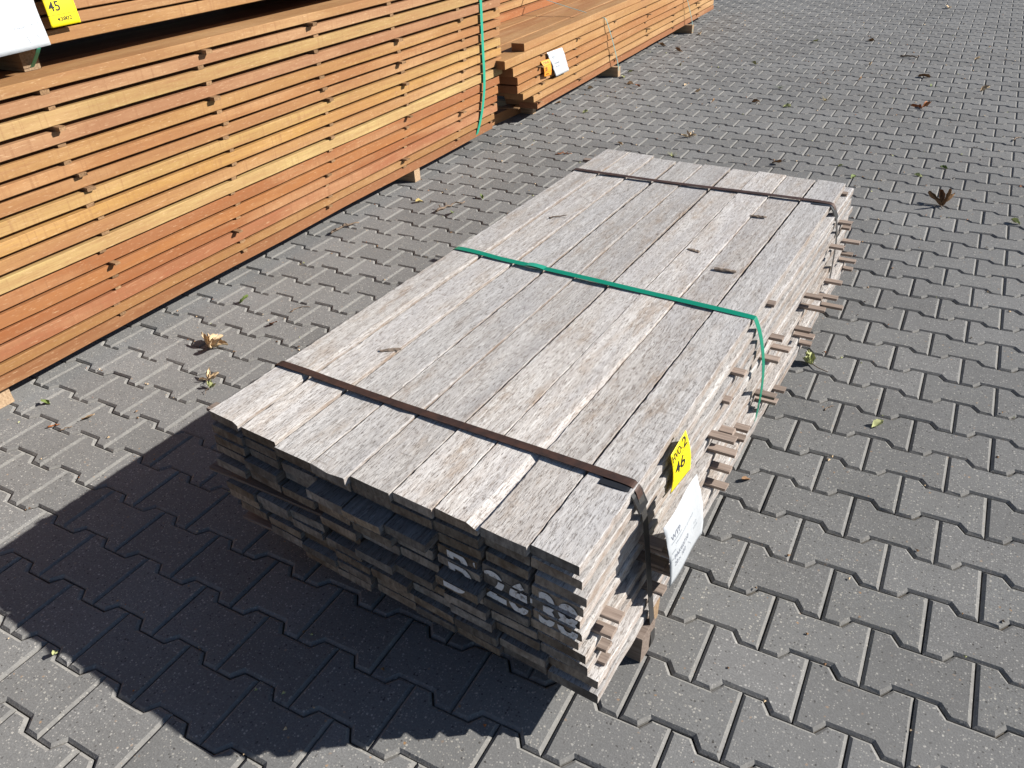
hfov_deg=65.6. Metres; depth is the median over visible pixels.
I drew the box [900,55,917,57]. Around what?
twig
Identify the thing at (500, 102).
timber bearer
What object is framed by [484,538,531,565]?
weathered board
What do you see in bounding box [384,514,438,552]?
weathered board
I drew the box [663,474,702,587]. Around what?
delivery sheet
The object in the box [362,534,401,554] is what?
weathered board
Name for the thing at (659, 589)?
stacking stick
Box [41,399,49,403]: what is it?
fallen leaf
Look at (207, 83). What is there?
stacking stick
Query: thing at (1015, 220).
fallen leaf
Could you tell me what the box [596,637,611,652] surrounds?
stacking stick
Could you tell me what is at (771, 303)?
stacking stick
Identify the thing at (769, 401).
stacking stick
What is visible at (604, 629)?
stacking stick
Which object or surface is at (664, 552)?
stacking stick
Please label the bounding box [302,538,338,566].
weathered board
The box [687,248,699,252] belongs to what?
bark strip
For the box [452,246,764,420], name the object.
plastic strap
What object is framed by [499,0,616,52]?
sawn board
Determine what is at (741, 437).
stacking stick
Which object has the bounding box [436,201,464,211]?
twig
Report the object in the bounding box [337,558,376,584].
weathered board
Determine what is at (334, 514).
weathered board
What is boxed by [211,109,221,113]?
stacking stick
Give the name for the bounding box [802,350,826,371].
leafy sprig
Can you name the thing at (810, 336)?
stacking stick
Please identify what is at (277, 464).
weathered board
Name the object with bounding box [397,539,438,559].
weathered board
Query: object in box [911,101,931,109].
dry leaf cluster
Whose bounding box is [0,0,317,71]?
sawn board
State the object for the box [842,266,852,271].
stacking stick
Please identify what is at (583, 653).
weathered board
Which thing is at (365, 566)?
weathered board
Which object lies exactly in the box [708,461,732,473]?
stacking stick
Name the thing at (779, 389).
stacking stick
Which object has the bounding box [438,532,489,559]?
weathered board
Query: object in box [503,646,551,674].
weathered board
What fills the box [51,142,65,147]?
stacking stick
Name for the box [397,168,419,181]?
timber bearer
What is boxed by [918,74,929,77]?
fallen leaf
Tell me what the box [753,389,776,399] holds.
stacking stick
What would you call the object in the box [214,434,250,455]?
weathered board
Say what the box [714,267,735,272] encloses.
bark strip
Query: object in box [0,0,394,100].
sawn board
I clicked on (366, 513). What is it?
weathered board
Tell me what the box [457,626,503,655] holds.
weathered board
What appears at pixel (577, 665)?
weathered board
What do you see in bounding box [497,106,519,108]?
stacking stick
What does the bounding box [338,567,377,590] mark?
weathered board
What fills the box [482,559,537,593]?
weathered board
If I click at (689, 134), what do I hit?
dry leaf cluster
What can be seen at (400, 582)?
weathered board
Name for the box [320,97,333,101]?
stacking stick
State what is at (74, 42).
sawn board
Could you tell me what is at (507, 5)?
sawn board
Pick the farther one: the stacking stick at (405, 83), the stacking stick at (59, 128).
the stacking stick at (405, 83)
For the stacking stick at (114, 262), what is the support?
on the sawn board at (40, 301)
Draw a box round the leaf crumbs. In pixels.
[8,10,1021,767]
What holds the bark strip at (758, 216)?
on the weathered board at (522, 515)
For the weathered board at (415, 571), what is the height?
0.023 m
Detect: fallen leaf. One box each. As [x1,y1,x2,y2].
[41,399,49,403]
[239,294,247,302]
[872,419,883,427]
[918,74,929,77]
[980,85,989,90]
[1011,218,1019,224]
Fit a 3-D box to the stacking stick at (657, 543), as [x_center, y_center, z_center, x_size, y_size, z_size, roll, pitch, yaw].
[-0.125,0.200,1.789,0.991,0.008,0.028,16,37,26]
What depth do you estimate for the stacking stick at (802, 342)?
2.49 m
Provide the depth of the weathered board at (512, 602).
1.49 m
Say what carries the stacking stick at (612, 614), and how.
on the weathered board at (553, 632)
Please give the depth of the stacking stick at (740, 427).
2.04 m
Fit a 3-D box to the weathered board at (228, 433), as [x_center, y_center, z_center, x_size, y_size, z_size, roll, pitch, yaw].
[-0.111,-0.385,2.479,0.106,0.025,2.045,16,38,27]
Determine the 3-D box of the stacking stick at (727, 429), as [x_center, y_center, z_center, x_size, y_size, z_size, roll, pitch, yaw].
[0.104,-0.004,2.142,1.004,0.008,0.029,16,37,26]
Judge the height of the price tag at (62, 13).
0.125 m
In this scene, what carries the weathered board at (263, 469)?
on the weathered board at (270, 483)
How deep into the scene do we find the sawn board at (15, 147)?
2.95 m
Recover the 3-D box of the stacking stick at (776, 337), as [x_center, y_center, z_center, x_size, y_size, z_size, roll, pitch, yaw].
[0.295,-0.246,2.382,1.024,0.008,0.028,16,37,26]
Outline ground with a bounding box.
[0,1,1021,767]
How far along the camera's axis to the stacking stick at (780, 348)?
2.23 m
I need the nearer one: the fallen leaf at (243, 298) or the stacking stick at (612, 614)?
the stacking stick at (612, 614)
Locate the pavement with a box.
[0,0,1023,767]
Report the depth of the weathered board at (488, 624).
1.57 m
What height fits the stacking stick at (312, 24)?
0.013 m
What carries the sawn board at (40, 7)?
on the sawn board at (103, 10)
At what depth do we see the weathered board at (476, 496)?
1.82 m
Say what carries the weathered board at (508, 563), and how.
on the weathered board at (491, 569)
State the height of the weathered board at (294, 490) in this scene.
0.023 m
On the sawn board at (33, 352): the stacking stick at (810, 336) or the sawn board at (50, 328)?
the sawn board at (50, 328)
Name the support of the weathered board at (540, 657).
on the weathered board at (507, 651)
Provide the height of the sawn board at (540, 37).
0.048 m
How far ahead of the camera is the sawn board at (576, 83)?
5.97 m
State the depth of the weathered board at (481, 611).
1.56 m
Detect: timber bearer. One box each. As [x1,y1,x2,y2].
[0,49,41,71]
[0,388,14,408]
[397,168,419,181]
[491,104,519,125]
[494,98,535,113]
[597,66,619,76]
[625,616,655,661]
[654,597,659,618]
[672,24,693,33]
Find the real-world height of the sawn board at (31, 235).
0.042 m
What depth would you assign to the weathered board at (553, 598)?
1.76 m
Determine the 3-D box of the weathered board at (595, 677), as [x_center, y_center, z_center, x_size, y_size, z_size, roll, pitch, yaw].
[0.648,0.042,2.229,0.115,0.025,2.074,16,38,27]
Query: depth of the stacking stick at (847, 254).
2.88 m
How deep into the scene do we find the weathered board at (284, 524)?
1.82 m
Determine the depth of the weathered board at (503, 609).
1.51 m
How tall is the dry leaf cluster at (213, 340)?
0.053 m
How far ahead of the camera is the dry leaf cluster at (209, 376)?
2.66 m
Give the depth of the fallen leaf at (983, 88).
5.30 m
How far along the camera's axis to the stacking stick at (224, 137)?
3.06 m
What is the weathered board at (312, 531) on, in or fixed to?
on the weathered board at (319, 541)
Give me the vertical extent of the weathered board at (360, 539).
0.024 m
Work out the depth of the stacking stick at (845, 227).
2.76 m
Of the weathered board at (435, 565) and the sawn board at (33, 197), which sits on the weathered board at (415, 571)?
the weathered board at (435, 565)
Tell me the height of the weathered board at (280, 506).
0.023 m
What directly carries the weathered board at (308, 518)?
on the weathered board at (312, 531)
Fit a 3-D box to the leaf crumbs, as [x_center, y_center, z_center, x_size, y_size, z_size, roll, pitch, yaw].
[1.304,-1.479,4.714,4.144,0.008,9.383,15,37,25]
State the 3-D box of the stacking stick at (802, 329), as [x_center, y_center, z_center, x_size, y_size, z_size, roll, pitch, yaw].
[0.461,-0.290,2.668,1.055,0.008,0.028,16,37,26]
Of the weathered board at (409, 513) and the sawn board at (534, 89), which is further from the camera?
the sawn board at (534, 89)
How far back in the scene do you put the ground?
1.78 m
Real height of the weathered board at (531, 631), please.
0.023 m
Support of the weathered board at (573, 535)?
on the weathered board at (580, 582)
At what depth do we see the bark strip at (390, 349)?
1.95 m
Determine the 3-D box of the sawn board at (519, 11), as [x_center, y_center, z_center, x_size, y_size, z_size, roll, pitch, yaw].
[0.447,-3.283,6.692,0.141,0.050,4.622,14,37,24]
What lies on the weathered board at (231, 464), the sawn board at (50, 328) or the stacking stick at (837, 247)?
the stacking stick at (837, 247)
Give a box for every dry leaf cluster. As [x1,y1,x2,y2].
[198,367,218,383]
[201,331,227,351]
[681,130,695,136]
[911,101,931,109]
[928,188,954,208]
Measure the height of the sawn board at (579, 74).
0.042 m
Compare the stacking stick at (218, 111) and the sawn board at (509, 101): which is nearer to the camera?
the stacking stick at (218, 111)
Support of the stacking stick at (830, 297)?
on the weathered board at (595, 677)
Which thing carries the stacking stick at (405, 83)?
on the sawn board at (31, 235)
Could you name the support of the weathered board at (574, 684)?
on the timber bearer
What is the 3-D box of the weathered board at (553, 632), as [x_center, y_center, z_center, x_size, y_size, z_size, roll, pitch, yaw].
[0.627,-0.052,2.202,0.106,0.023,2.116,17,38,27]
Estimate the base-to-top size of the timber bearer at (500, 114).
0.063 m
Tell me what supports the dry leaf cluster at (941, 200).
on the pavement
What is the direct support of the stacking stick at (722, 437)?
on the weathered board at (581, 633)
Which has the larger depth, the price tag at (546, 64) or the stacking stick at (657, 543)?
the price tag at (546, 64)
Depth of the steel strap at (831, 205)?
2.75 m
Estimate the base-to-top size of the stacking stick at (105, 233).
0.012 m
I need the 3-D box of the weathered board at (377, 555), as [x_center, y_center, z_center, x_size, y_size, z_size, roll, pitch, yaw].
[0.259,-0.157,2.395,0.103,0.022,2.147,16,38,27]
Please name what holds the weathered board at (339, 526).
on the weathered board at (360, 539)
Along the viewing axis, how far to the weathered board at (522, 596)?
1.47 m
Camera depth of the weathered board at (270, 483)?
1.76 m
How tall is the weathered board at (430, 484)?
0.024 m
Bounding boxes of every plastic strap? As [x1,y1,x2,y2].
[30,47,40,67]
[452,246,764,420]
[476,0,485,134]
[547,0,618,69]
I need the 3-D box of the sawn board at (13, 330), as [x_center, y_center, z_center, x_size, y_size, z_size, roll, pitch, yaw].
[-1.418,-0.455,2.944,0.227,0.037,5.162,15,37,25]
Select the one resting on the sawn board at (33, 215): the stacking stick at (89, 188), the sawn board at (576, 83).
the stacking stick at (89, 188)
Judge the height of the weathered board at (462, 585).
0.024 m
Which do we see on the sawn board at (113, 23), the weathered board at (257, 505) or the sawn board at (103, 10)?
the sawn board at (103, 10)
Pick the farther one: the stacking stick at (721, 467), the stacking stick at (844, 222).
the stacking stick at (844, 222)
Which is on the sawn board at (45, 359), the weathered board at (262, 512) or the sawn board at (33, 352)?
the sawn board at (33, 352)
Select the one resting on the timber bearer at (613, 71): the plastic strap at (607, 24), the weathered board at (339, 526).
the plastic strap at (607, 24)
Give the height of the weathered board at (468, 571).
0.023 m
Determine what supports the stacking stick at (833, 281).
on the weathered board at (577, 665)
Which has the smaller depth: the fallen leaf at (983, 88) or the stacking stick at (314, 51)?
the stacking stick at (314, 51)
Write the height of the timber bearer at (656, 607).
0.060 m
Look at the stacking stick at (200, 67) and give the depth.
2.89 m
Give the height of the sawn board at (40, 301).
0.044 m
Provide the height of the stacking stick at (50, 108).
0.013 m
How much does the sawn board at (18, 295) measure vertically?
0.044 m
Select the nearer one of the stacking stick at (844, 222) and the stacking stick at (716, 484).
the stacking stick at (716, 484)
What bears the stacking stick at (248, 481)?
on the weathered board at (249, 492)
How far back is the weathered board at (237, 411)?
2.14 m
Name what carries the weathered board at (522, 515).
on the weathered board at (515, 555)
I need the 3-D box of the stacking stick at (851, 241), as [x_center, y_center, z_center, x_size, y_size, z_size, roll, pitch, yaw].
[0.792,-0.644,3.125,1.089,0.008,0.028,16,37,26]
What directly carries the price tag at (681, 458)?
on the weathered board at (584, 596)
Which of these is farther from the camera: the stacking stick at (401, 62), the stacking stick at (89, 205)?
the stacking stick at (401, 62)
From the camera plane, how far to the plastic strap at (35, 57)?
2.46 m
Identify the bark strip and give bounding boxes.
[380,348,400,351]
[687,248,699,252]
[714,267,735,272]
[750,215,766,217]
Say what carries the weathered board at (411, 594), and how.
on the weathered board at (399, 597)
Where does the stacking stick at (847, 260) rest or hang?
on the weathered board at (595, 677)
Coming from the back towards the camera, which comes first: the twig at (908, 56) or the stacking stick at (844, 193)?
the twig at (908, 56)
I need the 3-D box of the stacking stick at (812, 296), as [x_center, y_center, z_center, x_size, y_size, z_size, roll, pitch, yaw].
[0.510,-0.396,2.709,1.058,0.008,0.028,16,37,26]
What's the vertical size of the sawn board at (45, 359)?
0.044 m
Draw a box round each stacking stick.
[28,89,49,94]
[40,105,55,110]
[43,125,66,131]
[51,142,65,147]
[57,160,71,164]
[72,171,87,177]
[78,185,95,191]
[81,202,94,207]
[98,230,109,235]
[107,260,120,265]
[189,65,203,69]
[190,49,212,53]
[197,81,211,85]
[201,95,220,100]
[206,402,219,410]
[209,461,323,515]
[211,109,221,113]
[218,135,228,139]
[230,229,242,232]
[241,505,610,665]
[243,511,610,678]
[296,22,316,26]
[304,49,318,53]
[312,75,324,78]
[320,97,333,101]
[388,38,402,41]
[392,60,405,63]
[398,82,409,85]
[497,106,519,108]
[583,158,847,196]
[591,620,617,639]
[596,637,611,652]
[599,605,624,623]
[636,550,668,569]
[638,533,666,551]
[641,579,666,596]
[642,545,668,557]
[651,564,669,576]
[703,477,728,491]
[706,430,737,444]
[706,443,737,458]
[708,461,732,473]
[718,425,735,434]
[721,395,732,404]
[730,367,746,377]
[733,422,750,433]
[733,432,745,442]
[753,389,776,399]
[754,396,778,404]
[758,353,780,363]
[765,300,775,307]
[768,333,784,341]
[770,343,791,352]
[771,384,786,393]
[793,325,811,333]
[793,331,814,339]
[798,303,825,312]
[798,339,811,346]
[803,292,822,300]
[818,293,838,300]
[820,302,842,310]
[823,278,842,285]
[829,244,844,250]
[838,220,852,225]
[838,257,855,263]
[840,251,852,256]
[841,225,850,230]
[841,238,860,244]
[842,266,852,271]
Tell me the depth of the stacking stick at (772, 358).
2.13 m
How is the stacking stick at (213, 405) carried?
on the weathered board at (228, 433)
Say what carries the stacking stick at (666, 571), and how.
on the weathered board at (262, 512)
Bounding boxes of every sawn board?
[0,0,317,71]
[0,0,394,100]
[0,0,438,119]
[0,0,478,141]
[0,0,499,161]
[0,9,499,182]
[0,19,500,200]
[0,28,499,217]
[0,37,499,237]
[0,47,500,257]
[0,56,500,275]
[0,68,501,294]
[0,76,498,311]
[0,86,497,329]
[0,95,496,343]
[0,103,496,361]
[0,114,493,375]
[0,122,491,390]
[34,0,123,14]
[35,0,283,52]
[39,0,190,28]
[45,0,260,43]
[493,0,562,22]
[493,0,658,69]
[496,0,594,37]
[497,0,674,76]
[498,0,536,12]
[498,0,579,30]
[498,0,698,93]
[499,0,612,45]
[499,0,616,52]
[499,0,686,84]
[504,0,709,99]
[505,99,518,104]
[511,0,640,50]
[516,0,713,102]
[519,5,713,108]
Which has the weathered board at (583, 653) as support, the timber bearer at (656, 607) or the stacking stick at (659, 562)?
the stacking stick at (659, 562)
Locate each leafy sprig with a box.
[205,380,215,392]
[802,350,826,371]
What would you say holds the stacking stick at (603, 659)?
on the weathered board at (595, 677)
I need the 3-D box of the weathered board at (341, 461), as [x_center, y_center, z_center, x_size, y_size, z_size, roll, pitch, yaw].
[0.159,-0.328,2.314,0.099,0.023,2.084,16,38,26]
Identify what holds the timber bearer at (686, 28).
on the pavement
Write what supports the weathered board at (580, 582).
on the weathered board at (584, 596)
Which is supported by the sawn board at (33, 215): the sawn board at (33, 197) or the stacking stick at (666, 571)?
the sawn board at (33, 197)
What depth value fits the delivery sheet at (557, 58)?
5.20 m
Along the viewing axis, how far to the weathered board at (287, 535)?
1.84 m
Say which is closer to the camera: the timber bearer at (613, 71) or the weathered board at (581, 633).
the weathered board at (581, 633)
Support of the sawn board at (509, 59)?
on the sawn board at (522, 67)
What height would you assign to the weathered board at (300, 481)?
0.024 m
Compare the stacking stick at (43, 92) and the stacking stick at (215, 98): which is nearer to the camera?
the stacking stick at (43, 92)
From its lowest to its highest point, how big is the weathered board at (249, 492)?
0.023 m
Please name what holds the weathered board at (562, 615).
on the weathered board at (581, 633)
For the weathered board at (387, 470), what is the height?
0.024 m
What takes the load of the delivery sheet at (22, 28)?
attached to the sawn board
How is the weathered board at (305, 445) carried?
on the weathered board
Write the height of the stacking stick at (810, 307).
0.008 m
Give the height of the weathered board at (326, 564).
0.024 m
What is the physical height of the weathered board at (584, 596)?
0.023 m
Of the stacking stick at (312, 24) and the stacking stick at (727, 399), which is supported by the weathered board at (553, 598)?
the stacking stick at (727, 399)
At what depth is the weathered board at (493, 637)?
1.58 m
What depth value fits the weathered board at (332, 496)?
1.61 m
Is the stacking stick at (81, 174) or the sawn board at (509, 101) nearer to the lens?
the stacking stick at (81, 174)
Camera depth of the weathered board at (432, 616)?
1.66 m
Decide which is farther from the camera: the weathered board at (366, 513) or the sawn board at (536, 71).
the sawn board at (536, 71)
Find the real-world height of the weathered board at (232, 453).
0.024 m
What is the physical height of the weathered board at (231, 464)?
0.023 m
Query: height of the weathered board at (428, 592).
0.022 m
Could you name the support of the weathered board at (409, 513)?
on the weathered board at (418, 536)
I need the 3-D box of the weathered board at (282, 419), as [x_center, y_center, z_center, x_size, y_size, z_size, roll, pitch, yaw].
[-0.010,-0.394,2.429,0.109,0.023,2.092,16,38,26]
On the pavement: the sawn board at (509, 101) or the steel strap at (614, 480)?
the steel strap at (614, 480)
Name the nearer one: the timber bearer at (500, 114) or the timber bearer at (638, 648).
the timber bearer at (638, 648)
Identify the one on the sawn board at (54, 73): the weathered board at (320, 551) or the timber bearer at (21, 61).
the timber bearer at (21, 61)
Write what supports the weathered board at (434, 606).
on the weathered board at (432, 616)
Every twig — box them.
[330,222,358,233]
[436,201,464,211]
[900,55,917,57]
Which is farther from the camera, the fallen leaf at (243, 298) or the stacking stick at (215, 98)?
the fallen leaf at (243, 298)
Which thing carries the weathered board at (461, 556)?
on the weathered board at (468, 571)
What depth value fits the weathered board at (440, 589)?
1.60 m
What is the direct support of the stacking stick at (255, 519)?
on the weathered board at (574, 684)
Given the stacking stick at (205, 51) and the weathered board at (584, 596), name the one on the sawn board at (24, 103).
the stacking stick at (205, 51)
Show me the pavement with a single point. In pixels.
(80, 480)
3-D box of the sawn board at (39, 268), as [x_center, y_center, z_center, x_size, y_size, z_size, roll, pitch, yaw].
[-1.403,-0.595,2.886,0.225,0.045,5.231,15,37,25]
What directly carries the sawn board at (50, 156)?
on the sawn board at (37, 178)
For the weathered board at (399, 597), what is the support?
on the timber bearer at (638, 648)
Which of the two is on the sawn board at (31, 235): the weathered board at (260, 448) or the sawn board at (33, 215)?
the sawn board at (33, 215)
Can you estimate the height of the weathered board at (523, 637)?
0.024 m
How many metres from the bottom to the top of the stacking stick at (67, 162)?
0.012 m
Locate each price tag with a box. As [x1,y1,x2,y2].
[42,0,80,27]
[541,59,551,76]
[670,430,690,493]
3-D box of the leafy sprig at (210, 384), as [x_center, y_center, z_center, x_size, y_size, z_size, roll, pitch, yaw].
[-0.995,0.009,2.603,0.038,0.021,0.047,25,42,36]
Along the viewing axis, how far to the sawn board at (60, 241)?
3.04 m
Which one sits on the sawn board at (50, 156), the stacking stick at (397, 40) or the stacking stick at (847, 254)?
the stacking stick at (397, 40)
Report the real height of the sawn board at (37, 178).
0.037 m
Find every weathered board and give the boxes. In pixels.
[209,149,628,430]
[212,421,245,445]
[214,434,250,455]
[216,443,250,463]
[216,453,250,478]
[226,478,260,501]
[229,488,262,509]
[241,152,653,449]
[241,500,272,520]
[244,436,280,459]
[244,455,285,483]
[249,448,284,468]
[250,470,289,491]
[257,491,294,517]
[262,504,292,521]
[269,513,304,538]
[271,524,307,547]
[274,158,675,470]
[281,460,319,483]
[282,480,317,509]
[285,471,310,487]
[290,506,328,531]
[292,518,332,540]
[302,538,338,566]
[305,532,335,550]
[306,478,357,514]
[306,552,338,573]
[310,161,701,486]
[315,474,352,491]
[318,503,351,525]
[320,512,361,541]
[326,531,363,561]
[329,527,364,543]
[335,549,373,574]
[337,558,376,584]
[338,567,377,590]
[341,494,396,534]
[350,164,729,501]
[351,484,390,509]
[352,522,397,547]
[355,538,402,574]
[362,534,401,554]
[371,566,413,593]
[377,578,417,601]
[378,583,417,610]
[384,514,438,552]
[390,499,435,528]
[393,169,756,518]
[395,555,437,590]
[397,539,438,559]
[400,545,443,571]
[405,576,446,595]
[413,581,450,606]
[415,591,456,623]
[416,604,457,632]
[433,517,483,548]
[434,171,786,535]
[435,565,488,604]
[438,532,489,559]
[438,541,485,568]
[438,552,483,581]
[444,588,491,619]
[450,603,496,632]
[454,615,503,645]
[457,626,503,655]
[480,176,814,556]
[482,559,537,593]
[483,573,531,603]
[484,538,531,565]
[484,594,532,626]
[486,547,535,579]
[486,584,534,617]
[491,609,537,638]
[496,621,541,650]
[500,633,549,667]
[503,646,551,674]
[530,218,847,628]
[531,180,845,575]
[531,187,853,589]
[531,234,844,649]
[532,206,852,616]
[533,230,846,641]
[535,198,850,607]
[538,242,845,663]
[541,255,840,675]
[548,263,845,703]
[549,261,844,688]
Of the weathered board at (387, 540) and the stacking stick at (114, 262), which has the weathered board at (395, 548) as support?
the weathered board at (387, 540)
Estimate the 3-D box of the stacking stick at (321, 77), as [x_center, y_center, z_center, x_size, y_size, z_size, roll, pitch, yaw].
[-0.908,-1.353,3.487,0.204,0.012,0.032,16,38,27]
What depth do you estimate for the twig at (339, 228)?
3.73 m
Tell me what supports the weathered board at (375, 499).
on the weathered board at (366, 513)
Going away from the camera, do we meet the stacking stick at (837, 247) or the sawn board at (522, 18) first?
the stacking stick at (837, 247)
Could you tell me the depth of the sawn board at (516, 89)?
5.73 m
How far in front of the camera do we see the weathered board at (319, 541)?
1.78 m
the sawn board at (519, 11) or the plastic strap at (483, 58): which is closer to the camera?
the plastic strap at (483, 58)
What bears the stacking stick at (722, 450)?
on the weathered board at (583, 653)
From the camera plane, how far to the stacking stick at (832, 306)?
2.69 m
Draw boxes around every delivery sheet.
[0,0,50,56]
[547,47,568,75]
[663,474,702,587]
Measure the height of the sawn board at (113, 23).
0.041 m
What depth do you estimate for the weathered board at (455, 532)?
1.46 m
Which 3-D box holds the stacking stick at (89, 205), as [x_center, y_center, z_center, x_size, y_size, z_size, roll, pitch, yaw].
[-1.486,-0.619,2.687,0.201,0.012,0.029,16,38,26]
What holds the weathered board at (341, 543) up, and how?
on the weathered board at (365, 566)
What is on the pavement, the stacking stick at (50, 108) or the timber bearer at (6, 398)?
the timber bearer at (6, 398)
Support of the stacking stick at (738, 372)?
on the weathered board at (584, 596)
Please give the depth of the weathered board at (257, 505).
1.86 m
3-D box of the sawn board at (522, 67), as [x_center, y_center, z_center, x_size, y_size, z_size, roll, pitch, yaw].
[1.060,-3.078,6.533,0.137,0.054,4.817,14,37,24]
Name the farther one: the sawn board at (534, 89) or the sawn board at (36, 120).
the sawn board at (534, 89)
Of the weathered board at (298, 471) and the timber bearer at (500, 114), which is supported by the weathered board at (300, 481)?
the weathered board at (298, 471)
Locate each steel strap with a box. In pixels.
[275,361,654,646]
[572,168,838,284]
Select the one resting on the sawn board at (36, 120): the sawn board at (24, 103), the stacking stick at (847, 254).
the sawn board at (24, 103)
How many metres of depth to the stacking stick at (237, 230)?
3.21 m
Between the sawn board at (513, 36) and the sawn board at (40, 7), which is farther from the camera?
the sawn board at (513, 36)
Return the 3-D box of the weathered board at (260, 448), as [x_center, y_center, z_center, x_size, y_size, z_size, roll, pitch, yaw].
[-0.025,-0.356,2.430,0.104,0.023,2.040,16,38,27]
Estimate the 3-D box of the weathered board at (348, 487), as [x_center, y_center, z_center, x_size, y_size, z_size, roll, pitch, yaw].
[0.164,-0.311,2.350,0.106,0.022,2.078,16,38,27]
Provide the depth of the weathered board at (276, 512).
1.83 m
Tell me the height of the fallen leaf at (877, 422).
0.016 m
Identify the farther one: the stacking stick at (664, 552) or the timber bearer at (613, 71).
the timber bearer at (613, 71)

